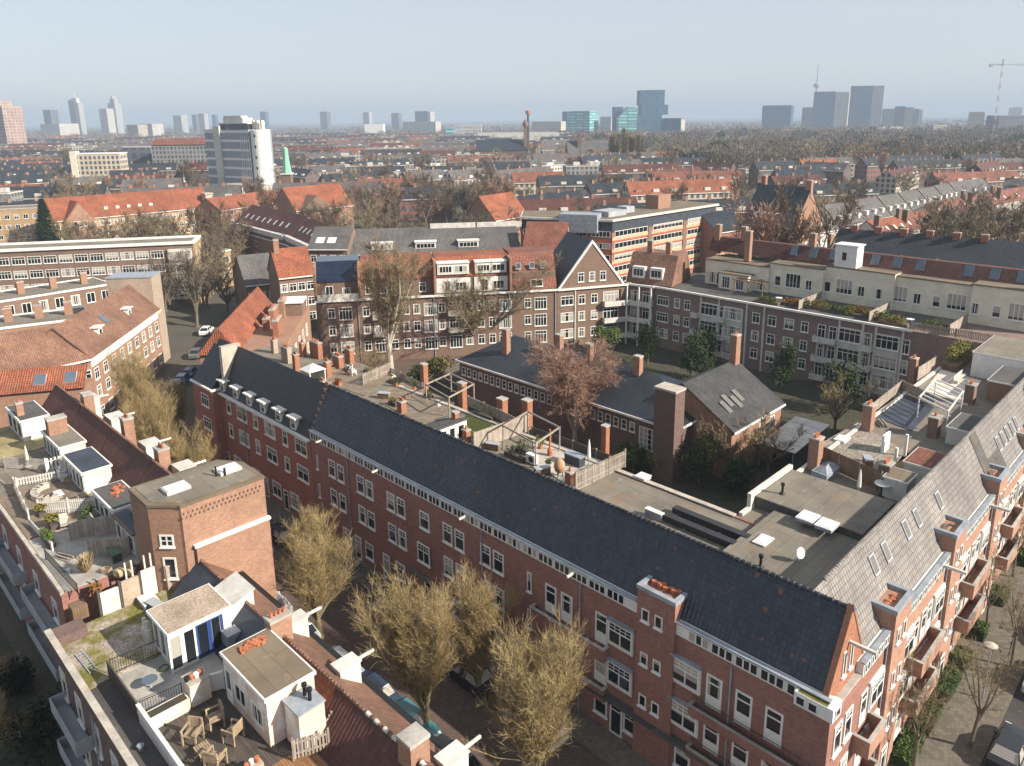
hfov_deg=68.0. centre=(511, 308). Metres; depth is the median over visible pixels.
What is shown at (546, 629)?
french door
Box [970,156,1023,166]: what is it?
house
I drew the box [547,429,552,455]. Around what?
patio heater
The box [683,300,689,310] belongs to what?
window
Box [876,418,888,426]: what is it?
wood stack
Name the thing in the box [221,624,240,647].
heat pump
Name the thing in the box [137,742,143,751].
bucket
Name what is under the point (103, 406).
window
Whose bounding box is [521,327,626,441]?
copper tree
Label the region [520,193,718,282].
banded apartments
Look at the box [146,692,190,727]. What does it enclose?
planter
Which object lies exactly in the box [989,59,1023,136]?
tower crane
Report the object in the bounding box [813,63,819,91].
telecom tower
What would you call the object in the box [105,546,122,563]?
bench swing
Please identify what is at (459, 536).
window
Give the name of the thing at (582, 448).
terrace fence
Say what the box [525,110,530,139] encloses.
red top mast
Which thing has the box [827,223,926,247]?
terrace house rear
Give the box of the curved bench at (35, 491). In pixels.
[30,482,58,502]
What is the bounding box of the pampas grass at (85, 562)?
[74,552,94,572]
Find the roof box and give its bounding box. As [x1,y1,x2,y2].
[644,506,664,521]
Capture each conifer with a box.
[33,198,61,241]
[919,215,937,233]
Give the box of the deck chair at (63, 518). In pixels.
[58,512,67,530]
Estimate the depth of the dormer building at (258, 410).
81.87 m
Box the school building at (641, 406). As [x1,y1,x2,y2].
[455,327,696,483]
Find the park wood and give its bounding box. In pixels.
[569,124,1023,167]
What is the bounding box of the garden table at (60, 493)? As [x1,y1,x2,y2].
[53,489,64,498]
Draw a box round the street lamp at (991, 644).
[982,641,997,697]
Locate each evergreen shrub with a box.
[0,655,36,699]
[0,686,63,765]
[405,364,429,386]
[417,355,455,383]
[590,325,622,352]
[613,440,648,471]
[633,320,663,364]
[645,449,663,468]
[679,332,714,376]
[679,428,723,483]
[691,326,720,361]
[719,457,760,492]
[767,338,798,390]
[818,355,871,409]
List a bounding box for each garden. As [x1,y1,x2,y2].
[0,626,65,765]
[429,342,889,515]
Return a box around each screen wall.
[106,660,138,720]
[135,703,183,765]
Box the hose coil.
[158,664,168,671]
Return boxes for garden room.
[146,583,232,674]
[214,571,254,621]
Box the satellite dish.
[792,547,804,561]
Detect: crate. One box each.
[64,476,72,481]
[100,566,112,574]
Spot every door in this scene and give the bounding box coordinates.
[7,411,13,429]
[11,415,18,434]
[16,420,23,439]
[43,436,47,451]
[46,439,51,455]
[49,442,54,457]
[53,445,58,462]
[56,448,61,465]
[64,459,69,477]
[68,463,73,481]
[71,466,76,484]
[75,470,80,488]
[79,474,84,491]
[94,495,100,514]
[98,499,104,516]
[103,504,108,516]
[115,520,121,537]
[121,526,126,536]
[127,532,135,554]
[167,633,185,672]
[181,626,198,665]
[195,620,211,659]
[208,614,222,652]
[224,665,234,704]
[264,477,269,497]
[283,489,289,511]
[355,534,362,560]
[382,552,390,579]
[424,582,432,607]
[545,582,556,615]
[545,629,555,653]
[560,638,570,661]
[561,591,572,624]
[594,659,606,684]
[595,611,607,645]
[609,704,622,738]
[702,725,718,756]
[705,673,722,712]
[730,742,748,765]
[734,689,752,729]
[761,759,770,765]
[763,705,783,748]
[853,731,862,765]
[857,687,868,727]
[880,742,887,765]
[905,657,914,692]
[911,617,919,651]
[918,606,927,641]
[924,598,932,632]
[938,652,945,677]
[963,547,970,577]
[968,540,976,569]
[973,534,980,563]
[981,585,987,614]
[1007,488,1013,514]
[1011,484,1016,509]
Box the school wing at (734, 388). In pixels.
[676,331,785,477]
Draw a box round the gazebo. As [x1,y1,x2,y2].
[300,363,325,379]
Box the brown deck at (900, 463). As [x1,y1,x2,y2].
[896,450,912,468]
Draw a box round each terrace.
[308,384,885,765]
[876,393,933,430]
[925,369,980,405]
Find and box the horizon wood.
[25,119,985,138]
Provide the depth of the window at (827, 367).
114.29 m
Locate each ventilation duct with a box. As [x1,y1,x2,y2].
[661,510,736,546]
[672,505,750,538]
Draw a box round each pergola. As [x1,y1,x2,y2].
[425,373,474,416]
[502,410,560,465]
[916,378,963,432]
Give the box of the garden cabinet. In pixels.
[564,449,585,467]
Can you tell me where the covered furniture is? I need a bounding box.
[811,461,839,480]
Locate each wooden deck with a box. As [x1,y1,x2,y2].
[316,361,392,395]
[379,381,454,423]
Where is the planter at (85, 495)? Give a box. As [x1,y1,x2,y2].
[75,491,92,505]
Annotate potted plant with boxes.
[32,503,46,517]
[39,527,56,548]
[42,512,58,529]
[77,516,88,519]
[81,504,94,518]
[88,582,101,598]
[334,378,341,385]
[344,366,349,374]
[364,363,379,375]
[388,397,396,406]
[393,377,398,386]
[411,381,416,389]
[423,389,432,398]
[473,402,494,420]
[504,444,525,463]
[515,439,530,454]
[534,434,546,448]
[544,458,551,468]
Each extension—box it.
[0,271,107,315]
[0,299,85,333]
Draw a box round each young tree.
[895,642,966,765]
[948,630,1023,748]
[977,544,1023,623]
[993,563,1023,667]
[1010,497,1023,577]
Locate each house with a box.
[0,146,56,150]
[0,148,43,156]
[0,151,33,157]
[0,154,9,157]
[0,156,49,159]
[0,159,20,164]
[0,161,70,167]
[0,165,72,177]
[0,170,12,175]
[0,171,60,185]
[0,183,111,200]
[0,187,23,201]
[0,195,11,201]
[0,197,38,205]
[0,364,95,427]
[0,384,108,459]
[0,405,136,572]
[0,429,172,622]
[1,167,64,177]
[1,182,41,186]
[8,142,66,150]
[8,153,23,157]
[12,158,69,161]
[20,159,62,163]
[20,442,205,681]
[27,139,39,142]
[30,136,52,139]
[41,149,98,158]
[44,137,84,141]
[44,559,480,765]
[46,139,72,142]
[49,174,105,185]
[50,135,82,137]
[61,139,109,146]
[63,161,129,166]
[67,144,95,150]
[80,150,120,152]
[93,146,119,150]
[100,142,151,147]
[101,173,155,184]
[108,139,142,142]
[109,167,159,176]
[109,175,165,193]
[113,140,141,142]
[114,137,138,139]
[116,136,154,142]
[116,172,166,177]
[121,175,183,191]
[122,183,242,196]
[128,161,179,177]
[154,135,174,138]
[175,134,196,137]
[178,161,185,181]
[180,183,244,193]
[186,160,209,184]
[195,190,276,234]
[205,248,233,289]
[231,204,312,254]
[233,252,270,306]
[267,238,317,330]
[272,138,291,140]
[272,138,313,141]
[272,140,297,147]
[272,179,382,214]
[272,183,353,225]
[273,145,283,150]
[273,154,282,158]
[274,150,306,153]
[274,152,303,166]
[274,157,294,179]
[276,149,324,152]
[277,218,328,247]
[285,132,317,138]
[287,144,315,149]
[291,166,319,182]
[295,145,346,149]
[297,141,326,146]
[302,163,344,175]
[303,137,327,141]
[304,151,340,165]
[308,157,349,165]
[309,162,384,171]
[312,255,363,362]
[313,133,346,137]
[316,156,354,161]
[317,168,397,181]
[321,150,351,154]
[322,134,361,137]
[323,139,350,146]
[326,136,366,139]
[333,141,365,147]
[334,147,364,160]
[341,153,355,158]
[349,157,412,166]
[351,137,395,146]
[357,252,438,361]
[358,175,409,202]
[359,133,378,137]
[360,148,385,160]
[362,145,410,149]
[362,164,404,173]
[363,148,421,160]
[370,142,402,147]
[373,153,438,165]
[387,183,452,219]
[399,133,433,139]
[399,142,422,148]
[399,167,444,185]
[404,163,444,167]
[405,167,473,170]
[406,136,429,142]
[410,147,463,153]
[416,145,467,152]
[419,149,454,165]
[422,142,468,146]
[424,164,465,172]
[432,249,511,356]
[436,138,463,142]
[440,166,486,191]
[444,135,489,139]
[447,139,476,142]
[447,154,514,166]
[451,133,473,135]
[455,152,490,155]
[464,192,524,246]
[467,145,475,153]
[479,156,519,172]
[485,137,511,139]
[486,164,550,186]
[487,159,529,170]
[489,164,533,170]
[495,158,540,166]
[503,246,557,345]
[511,169,564,195]
[515,193,637,210]
[517,187,590,199]
[523,221,569,250]
[529,143,544,153]
[531,151,589,160]
[532,154,572,163]
[536,171,632,193]
[538,130,570,132]
[540,135,587,140]
[540,139,572,144]
[540,144,565,153]
[540,149,564,153]
[542,162,566,170]
[553,231,629,348]
[559,133,576,135]
[562,161,600,174]
[572,152,628,163]
[581,131,617,138]
[583,177,678,196]
[590,150,657,157]
[594,199,644,209]
[598,157,641,170]
[600,161,678,180]
[621,175,731,202]
[624,155,704,167]
[625,240,690,345]
[639,165,701,180]
[646,131,686,139]
[649,168,743,197]
[681,195,749,218]
[690,159,736,170]
[699,210,744,271]
[709,128,727,134]
[737,167,748,180]
[743,175,826,256]
[748,158,797,185]
[763,127,794,132]
[767,172,824,184]
[768,166,826,182]
[777,179,878,207]
[796,157,836,168]
[801,159,851,182]
[806,155,854,176]
[819,207,838,241]
[821,200,868,228]
[854,156,895,179]
[855,195,892,219]
[859,208,913,232]
[867,152,942,159]
[874,192,913,215]
[875,165,919,193]
[886,157,965,183]
[894,200,937,233]
[899,188,928,210]
[913,190,970,216]
[914,185,944,201]
[924,168,1021,190]
[931,182,960,198]
[949,177,989,195]
[955,152,1001,171]
[965,185,1003,208]
[966,158,1003,171]
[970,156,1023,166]
[994,187,1023,218]
[998,160,1023,177]
[1002,175,1023,189]
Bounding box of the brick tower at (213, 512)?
[127,459,276,599]
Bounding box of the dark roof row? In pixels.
[833,223,1023,268]
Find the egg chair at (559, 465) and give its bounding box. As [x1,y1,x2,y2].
[554,458,564,477]
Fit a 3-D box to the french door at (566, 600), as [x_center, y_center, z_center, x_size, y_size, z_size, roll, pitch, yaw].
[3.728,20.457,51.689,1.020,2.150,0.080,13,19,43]
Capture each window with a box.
[0,257,9,265]
[0,271,12,279]
[0,285,13,290]
[1,524,9,549]
[11,257,25,265]
[13,271,28,279]
[16,545,23,571]
[21,302,31,312]
[27,256,41,264]
[29,270,43,278]
[32,569,41,597]
[38,299,48,310]
[43,255,57,263]
[45,269,59,277]
[51,596,60,625]
[54,297,63,308]
[58,254,72,262]
[58,666,69,703]
[61,268,74,276]
[70,294,80,305]
[74,254,87,262]
[74,691,85,730]
[76,267,90,275]
[84,752,91,765]
[86,292,95,303]
[86,369,91,377]
[90,253,103,261]
[91,723,103,760]
[92,267,105,275]
[94,366,100,380]
[96,383,103,395]
[101,290,107,298]
[101,404,105,417]
[103,360,108,373]
[105,252,118,260]
[105,377,111,390]
[107,266,120,274]
[109,396,114,410]
[109,749,118,765]
[120,252,133,259]
[122,265,135,271]
[127,341,132,354]
[135,251,148,259]
[135,336,138,347]
[137,265,150,271]
[142,331,146,342]
[144,346,148,357]
[148,326,152,337]
[150,250,163,258]
[150,341,154,352]
[152,264,165,271]
[152,358,157,369]
[152,621,161,652]
[154,321,159,332]
[156,335,160,347]
[158,628,167,660]
[159,353,163,364]
[159,535,175,548]
[162,557,179,580]
[165,636,169,662]
[169,250,190,258]
[174,290,195,297]
[201,392,209,408]
[203,415,212,432]
[205,134,248,138]
[206,143,248,147]
[207,152,249,156]
[208,161,250,166]
[209,169,251,175]
[210,178,251,182]
[226,399,231,414]
[228,423,234,438]
[233,680,247,711]
[234,455,241,460]
[236,404,247,423]
[239,429,250,448]
[250,698,264,731]
[253,414,258,430]
[255,438,261,455]
[264,420,275,440]
[266,445,278,465]
[272,479,282,500]
[280,284,287,292]
[282,430,288,447]
[284,456,290,473]
[289,283,296,291]
[290,491,300,512]
[294,436,307,458]
[297,463,309,485]
[298,282,305,290]
[307,281,313,289]
[308,296,315,304]
[310,255,316,262]
[310,311,316,319]
[310,432,317,440]
[316,455,318,470]
[318,436,326,446]
[318,483,321,498]
[325,286,332,294]
[327,308,335,318]
[327,441,335,451]
[328,458,335,479]
[329,326,336,335]
[330,343,337,353]
[330,487,338,508]
[336,446,344,455]
[337,463,344,484]
[338,307,352,320]
[339,493,346,513]
[340,324,353,337]
[341,341,354,354]
[342,287,350,293]
[342,526,351,546]
[345,450,353,460]
[354,455,363,465]
[356,474,364,495]
[358,504,366,526]
[362,306,370,316]
[363,324,371,333]
[364,341,372,350]
[364,460,372,470]
[365,479,373,501]
[365,541,374,562]
[367,509,375,531]
[374,323,386,331]
[374,465,383,476]
[375,339,385,352]
[384,471,393,482]
[386,491,395,513]
[388,522,397,545]
[391,339,398,349]
[394,476,404,488]
[396,496,405,519]
[396,561,405,584]
[398,528,407,551]
[403,321,410,331]
[404,304,409,314]
[404,338,411,348]
[405,482,415,494]
[413,304,420,314]
[414,321,420,331]
[414,338,421,347]
[417,488,427,500]
[417,541,430,568]
[419,282,426,291]
[419,510,429,533]
[424,302,436,315]
[424,319,437,332]
[425,336,438,349]
[428,494,439,506]
[438,302,445,312]
[439,319,445,329]
[439,336,446,346]
[440,500,451,513]
[442,522,452,547]
[443,555,453,580]
[444,281,450,292]
[448,426,455,436]
[449,301,459,310]
[449,318,461,327]
[450,335,462,347]
[450,597,460,619]
[453,507,464,520]
[454,528,464,554]
[455,282,466,290]
[455,562,464,585]
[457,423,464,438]
[461,366,465,376]
[466,335,473,344]
[466,514,478,527]
[467,368,470,377]
[472,370,476,379]
[477,300,484,310]
[478,334,485,344]
[478,372,482,381]
[479,520,491,534]
[479,542,491,569]
[481,578,491,604]
[484,374,488,383]
[489,317,495,326]
[489,333,495,343]
[489,376,494,385]
[492,549,504,577]
[493,280,504,288]
[493,528,506,542]
[493,585,504,612]
[493,626,500,647]
[495,378,500,387]
[499,299,511,311]
[499,315,511,328]
[499,332,511,340]
[501,380,506,389]
[507,381,512,391]
[508,536,521,550]
[510,635,520,654]
[514,383,518,394]
[515,263,520,269]
[520,386,524,396]
[523,543,536,558]
[524,298,530,308]
[524,315,531,324]
[525,331,530,338]
[526,571,531,594]
[526,608,532,630]
[527,388,531,398]
[529,262,534,268]
[530,279,542,286]
[533,390,538,400]
[534,297,546,309]
[534,313,546,326]
[535,330,546,342]
[538,551,552,567]
[540,392,544,402]
[547,394,551,405]
[554,560,569,574]
[560,312,573,322]
[561,295,573,305]
[561,328,573,338]
[571,569,586,585]
[574,233,586,236]
[577,272,583,282]
[578,294,584,304]
[578,311,585,320]
[578,327,584,337]
[588,271,594,281]
[589,408,595,419]
[589,578,605,595]
[590,293,597,303]
[590,310,597,319]
[590,326,596,335]
[591,231,609,237]
[592,698,607,720]
[595,243,609,248]
[597,411,602,422]
[599,271,605,280]
[602,323,617,333]
[603,290,618,301]
[603,307,617,317]
[605,413,610,424]
[607,587,624,605]
[607,660,630,694]
[608,620,632,654]
[612,416,618,427]
[614,237,646,248]
[614,251,632,260]
[614,263,629,271]
[615,226,647,236]
[620,418,626,430]
[621,713,632,737]
[628,421,634,433]
[630,306,639,316]
[630,322,638,333]
[631,290,639,300]
[637,693,646,710]
[638,651,647,669]
[639,425,652,451]
[639,608,649,625]
[642,291,651,302]
[642,307,651,318]
[649,700,658,718]
[651,658,660,676]
[652,614,662,632]
[653,220,682,229]
[653,231,681,240]
[653,241,681,249]
[656,295,668,306]
[656,311,667,323]
[656,327,667,338]
[671,700,696,735]
[672,331,678,341]
[672,746,689,765]
[673,298,679,308]
[673,315,679,325]
[673,657,699,693]
[682,317,689,327]
[682,333,688,342]
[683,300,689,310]
[686,248,699,255]
[687,227,700,234]
[687,238,700,244]
[688,217,701,223]
[688,630,709,650]
[689,258,699,265]
[700,303,717,316]
[700,320,716,332]
[708,271,715,283]
[711,642,732,662]
[716,272,718,283]
[717,341,721,351]
[718,324,722,334]
[719,306,723,316]
[721,276,729,288]
[722,341,729,354]
[723,324,740,337]
[724,306,741,321]
[735,278,743,290]
[735,655,757,676]
[749,347,757,359]
[750,330,758,341]
[751,312,759,323]
[756,278,765,291]
[758,421,765,436]
[760,668,784,690]
[765,333,774,345]
[765,351,773,362]
[767,315,776,327]
[769,414,774,430]
[774,275,780,286]
[782,336,792,347]
[783,318,793,330]
[785,273,800,289]
[786,682,796,696]
[795,694,805,707]
[797,358,805,369]
[798,340,806,352]
[800,321,808,333]
[805,280,811,290]
[807,701,817,714]
[814,362,822,374]
[815,343,823,356]
[817,324,825,337]
[824,281,830,292]
[825,364,832,376]
[826,345,835,358]
[828,326,837,338]
[831,718,842,760]
[834,705,840,720]
[835,278,852,295]
[836,367,856,382]
[837,327,861,344]
[837,347,858,364]
[839,751,847,765]
[840,650,847,680]
[841,704,853,745]
[847,645,853,671]
[856,286,864,297]
[859,372,867,384]
[861,352,869,365]
[863,332,871,345]
[864,659,870,674]
[869,668,884,710]
[870,373,894,390]
[871,354,896,372]
[871,650,877,665]
[874,288,882,300]
[874,334,899,351]
[877,642,883,656]
[884,634,889,648]
[885,712,889,732]
[889,670,895,690]
[890,703,895,723]
[893,710,900,740]
[894,286,908,302]
[895,626,900,646]
[895,661,901,681]
[898,360,907,375]
[898,670,909,702]
[899,339,910,355]
[901,618,906,638]
[904,627,915,660]
[911,599,916,611]
[912,293,921,304]
[917,593,921,605]
[922,585,927,598]
[927,580,931,591]
[931,295,940,307]
[932,573,936,585]
[933,585,945,618]
[936,567,941,578]
[943,625,947,642]
[945,293,967,311]
[947,618,951,635]
[948,588,953,605]
[949,628,953,652]
[953,581,957,598]
[954,549,958,566]
[954,593,961,617]
[958,544,963,560]
[959,554,967,582]
[970,302,979,315]
[980,524,990,551]
[990,305,1001,318]
[992,527,996,541]
[996,522,999,536]
[996,534,1001,554]
[998,492,1001,506]
[1001,488,1005,502]
[1001,500,1007,522]
[1006,302,1023,322]
[1016,478,1023,500]
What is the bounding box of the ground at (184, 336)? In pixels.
[0,116,1023,736]
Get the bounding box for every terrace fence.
[2,456,46,469]
[12,477,29,516]
[15,469,58,486]
[28,517,53,550]
[36,497,95,512]
[44,453,64,472]
[67,516,116,539]
[86,535,130,556]
[210,669,224,691]
[291,727,329,760]
[362,361,390,384]
[390,368,422,388]
[467,395,514,421]
[473,413,526,447]
[531,425,621,468]
[575,449,625,488]
[798,291,821,309]
[822,447,882,491]
[868,301,890,321]
[873,379,935,409]
[910,320,1005,341]
[916,356,935,380]
[948,313,967,334]
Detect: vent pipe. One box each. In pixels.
[757,553,763,567]
[779,482,785,495]
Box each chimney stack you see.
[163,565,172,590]
[270,336,278,353]
[280,343,291,363]
[291,351,299,370]
[298,339,306,357]
[308,338,322,359]
[322,358,331,377]
[332,352,343,368]
[343,345,354,363]
[396,397,406,414]
[419,362,428,389]
[451,410,459,418]
[456,380,466,409]
[461,425,470,442]
[496,396,507,422]
[521,397,532,429]
[564,467,574,485]
[600,423,610,453]
[806,432,824,470]
[860,399,877,431]
[878,457,895,491]
[907,354,919,384]
[926,412,942,438]
[963,379,978,404]
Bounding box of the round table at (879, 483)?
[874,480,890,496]
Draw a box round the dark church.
[565,134,608,152]
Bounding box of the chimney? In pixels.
[181,666,211,707]
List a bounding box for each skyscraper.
[68,89,86,133]
[99,109,116,133]
[107,96,124,133]
[811,91,850,128]
[847,85,884,127]
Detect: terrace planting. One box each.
[754,296,779,305]
[780,297,810,308]
[809,298,831,309]
[822,304,857,316]
[851,305,871,314]
[856,310,890,320]
[877,313,908,327]
[918,319,948,331]
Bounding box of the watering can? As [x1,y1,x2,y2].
[197,707,205,714]
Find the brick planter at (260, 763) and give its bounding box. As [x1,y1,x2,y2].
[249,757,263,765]
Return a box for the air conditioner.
[526,451,537,465]
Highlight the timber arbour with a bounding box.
[733,277,768,295]
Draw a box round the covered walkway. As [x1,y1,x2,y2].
[759,416,829,464]
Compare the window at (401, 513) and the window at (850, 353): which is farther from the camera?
the window at (850, 353)
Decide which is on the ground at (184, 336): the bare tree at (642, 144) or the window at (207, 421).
the bare tree at (642, 144)
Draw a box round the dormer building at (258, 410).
[189,338,394,527]
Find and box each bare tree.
[3,224,30,242]
[38,189,75,199]
[40,165,71,177]
[44,175,79,196]
[45,168,66,181]
[47,213,93,239]
[54,174,100,196]
[54,218,80,239]
[58,146,70,158]
[67,218,115,239]
[73,175,115,188]
[77,229,127,239]
[79,185,102,195]
[83,230,118,239]
[101,213,139,237]
[114,205,167,237]
[129,206,197,236]
[131,171,146,187]
[140,254,184,311]
[141,207,174,234]
[149,215,177,235]
[161,273,182,309]
[164,245,216,327]
[166,248,232,307]
[168,217,190,235]
[170,231,211,243]
[173,169,181,177]
[176,158,204,185]
[180,196,232,242]
[182,257,216,306]
[186,165,204,185]
[187,175,210,185]
[193,219,216,235]
[199,239,224,296]
[200,219,244,251]
[200,233,231,289]
[200,248,227,294]
[201,233,236,248]
[202,238,247,259]
[202,267,235,312]
[205,243,242,267]
[207,227,249,260]
[215,254,238,289]
[220,219,252,256]
[221,215,252,254]
[241,173,264,192]
[242,173,250,192]
[254,183,280,208]
[269,166,294,182]
[290,154,307,166]
[290,203,319,218]
[304,198,345,225]
[313,202,351,225]
[325,145,338,152]
[327,159,338,164]
[333,170,362,181]
[337,211,388,228]
[339,191,398,227]
[342,166,356,172]
[342,183,378,228]
[343,174,368,218]
[354,162,367,171]
[355,345,396,367]
[357,214,401,228]
[362,184,384,212]
[363,149,378,160]
[368,169,398,178]
[368,207,410,227]
[371,191,388,227]
[374,162,391,177]
[374,183,408,218]
[375,180,395,212]
[382,175,406,226]
[383,213,431,227]
[400,171,430,186]
[405,170,421,186]
[406,181,443,226]
[408,154,428,167]
[408,168,430,186]
[413,156,439,169]
[421,151,434,162]
[421,176,444,185]
[435,185,459,222]
[438,193,460,222]
[443,176,468,215]
[443,178,491,210]
[443,207,495,225]
[452,181,468,214]
[454,179,482,210]
[460,186,483,205]
[465,181,495,203]
[466,166,497,187]
[473,167,501,194]
[475,177,506,194]
[482,155,495,172]
[486,174,503,193]
[491,172,511,187]
[496,170,519,195]
[496,204,547,244]
[501,162,523,168]
[515,186,532,195]
[521,142,539,157]
[535,183,565,193]
[562,151,577,164]
[572,197,605,210]
[587,175,608,182]
[593,173,604,182]
[596,168,627,181]
[603,150,636,164]
[604,170,627,181]
[605,179,624,196]
[608,134,614,152]
[614,134,622,152]
[615,138,620,152]
[620,128,626,148]
[622,136,628,151]
[628,135,632,151]
[631,137,636,151]
[635,134,641,157]
[640,137,645,151]
[643,173,660,180]
[659,181,687,200]
[663,155,676,162]
[684,169,711,179]
[694,407,771,460]
[719,176,821,259]
[719,186,752,201]
[730,167,762,197]
[743,422,809,474]
[758,178,868,247]
[767,160,789,173]
[777,171,817,186]
[815,185,851,206]
[817,369,880,431]
[830,176,871,202]
[834,175,859,182]
[876,146,888,173]
[894,169,932,191]
[903,173,916,189]
[911,201,1022,233]
[912,157,962,180]
[917,196,1023,235]
[920,192,987,235]
[924,174,949,186]
[926,201,981,220]
[927,211,1023,241]
[939,204,999,238]
[958,162,978,171]
[959,183,1022,215]
[962,153,978,170]
[976,199,1023,241]
[976,203,1022,230]
[976,218,1018,240]
[990,220,1021,240]
[1001,198,1023,219]
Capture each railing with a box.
[44,548,78,594]
[109,639,160,671]
[139,682,182,711]
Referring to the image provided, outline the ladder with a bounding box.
[75,651,97,673]
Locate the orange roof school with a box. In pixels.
[44,187,212,240]
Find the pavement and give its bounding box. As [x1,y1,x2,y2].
[183,363,1023,765]
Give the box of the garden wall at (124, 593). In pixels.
[95,553,157,616]
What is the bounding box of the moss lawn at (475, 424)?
[465,409,499,437]
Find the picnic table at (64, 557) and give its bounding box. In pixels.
[54,552,75,562]
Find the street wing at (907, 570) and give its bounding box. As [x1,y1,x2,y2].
[736,350,1023,765]
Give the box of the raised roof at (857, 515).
[723,464,895,588]
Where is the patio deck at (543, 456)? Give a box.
[532,435,618,488]
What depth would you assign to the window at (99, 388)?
103.25 m
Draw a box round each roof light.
[136,591,159,610]
[634,471,651,480]
[752,533,774,546]
[795,509,820,525]
[814,517,839,533]
[833,434,850,443]
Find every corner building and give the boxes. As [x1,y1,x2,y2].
[0,321,91,377]
[45,271,170,419]
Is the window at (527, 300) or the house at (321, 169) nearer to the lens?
the window at (527, 300)
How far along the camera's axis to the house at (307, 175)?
444.94 m
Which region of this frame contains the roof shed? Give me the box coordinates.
[426,418,468,439]
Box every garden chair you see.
[179,715,204,745]
[202,745,227,765]
[205,699,225,732]
[220,716,244,747]
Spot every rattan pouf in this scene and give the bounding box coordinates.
[113,567,124,577]
[123,561,134,568]
[126,567,136,577]
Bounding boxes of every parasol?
[24,445,31,467]
[585,439,591,466]
[857,469,861,490]
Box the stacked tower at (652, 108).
[637,90,667,131]
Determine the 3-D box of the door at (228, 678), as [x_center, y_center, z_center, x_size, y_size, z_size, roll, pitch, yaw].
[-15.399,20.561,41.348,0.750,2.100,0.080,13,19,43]
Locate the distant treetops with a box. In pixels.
[0,124,978,167]
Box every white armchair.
[57,470,67,481]
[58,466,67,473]
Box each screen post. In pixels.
[880,431,890,452]
[894,447,898,466]
[903,434,908,456]
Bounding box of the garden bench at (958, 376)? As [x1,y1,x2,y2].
[953,369,965,383]
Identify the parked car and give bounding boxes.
[167,378,182,386]
[175,373,189,385]
[182,366,198,378]
[188,347,201,358]
[198,325,213,335]
[270,522,294,547]
[276,590,292,610]
[291,611,320,637]
[323,557,347,583]
[332,645,364,672]
[362,668,399,700]
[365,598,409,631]
[394,696,441,736]
[436,733,482,765]
[441,653,497,698]
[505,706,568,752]
[985,721,1023,765]
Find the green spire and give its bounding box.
[280,147,293,182]
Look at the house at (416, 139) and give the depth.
1287.34 m
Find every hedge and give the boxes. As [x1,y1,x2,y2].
[890,725,927,765]
[912,697,943,735]
[932,663,963,701]
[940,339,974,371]
[950,644,974,672]
[968,618,990,642]
[989,582,1010,606]
[1013,547,1023,566]
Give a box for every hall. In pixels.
[364,124,384,133]
[403,121,440,133]
[445,127,454,135]
[454,124,481,134]
[476,119,527,159]
[477,132,558,140]
[532,121,565,131]
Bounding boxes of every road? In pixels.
[117,410,608,765]
[165,356,463,450]
[980,675,1023,765]
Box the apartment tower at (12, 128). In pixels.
[0,101,27,144]
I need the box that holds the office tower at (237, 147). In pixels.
[204,116,275,192]
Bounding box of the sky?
[0,0,1023,126]
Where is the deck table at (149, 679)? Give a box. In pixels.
[141,674,157,689]
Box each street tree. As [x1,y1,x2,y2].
[0,687,9,746]
[100,340,158,421]
[118,377,183,452]
[146,377,191,439]
[161,414,217,472]
[272,503,357,638]
[342,562,463,723]
[444,557,527,698]
[462,603,596,765]
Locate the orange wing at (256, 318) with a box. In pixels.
[197,287,311,363]
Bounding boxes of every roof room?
[5,400,49,441]
[40,424,86,465]
[62,446,112,492]
[91,480,130,516]
[112,509,138,556]
[219,628,315,746]
[882,467,917,500]
[903,447,945,484]
[945,412,982,444]
[970,335,1023,378]
[985,365,1023,401]
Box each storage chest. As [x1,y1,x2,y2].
[144,597,163,608]
[377,391,390,398]
[485,440,500,450]
[534,464,550,474]
[862,454,873,466]
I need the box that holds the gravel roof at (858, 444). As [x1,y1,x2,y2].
[824,422,909,469]
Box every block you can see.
[0,204,39,242]
[0,235,204,306]
[40,124,79,135]
[43,110,59,123]
[69,151,128,177]
[121,146,152,162]
[126,125,147,136]
[139,124,163,136]
[151,138,206,162]
[173,115,188,132]
[192,114,199,131]
[198,113,208,131]
[212,114,218,125]
[260,112,269,128]
[282,681,325,754]
[307,226,356,264]
[320,102,330,128]
[349,221,520,258]
[363,112,372,126]
[391,113,401,128]
[415,111,434,121]
[562,111,568,129]
[568,111,597,131]
[600,117,611,131]
[612,107,637,132]
[653,223,1023,401]
[661,118,684,130]
[761,105,793,127]
[801,107,812,126]
[881,109,894,125]
[893,106,913,126]
[912,109,922,126]
[926,125,947,137]
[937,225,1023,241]
[967,112,984,126]
[1008,107,1022,114]
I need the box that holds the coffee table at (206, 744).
[193,740,211,761]
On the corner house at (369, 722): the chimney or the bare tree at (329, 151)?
the chimney
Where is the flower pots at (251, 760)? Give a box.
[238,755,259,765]
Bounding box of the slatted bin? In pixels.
[68,598,88,619]
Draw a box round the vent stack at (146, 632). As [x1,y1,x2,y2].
[141,617,152,643]
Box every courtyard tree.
[349,223,435,377]
[436,245,562,335]
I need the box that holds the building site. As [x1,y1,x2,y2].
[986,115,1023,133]

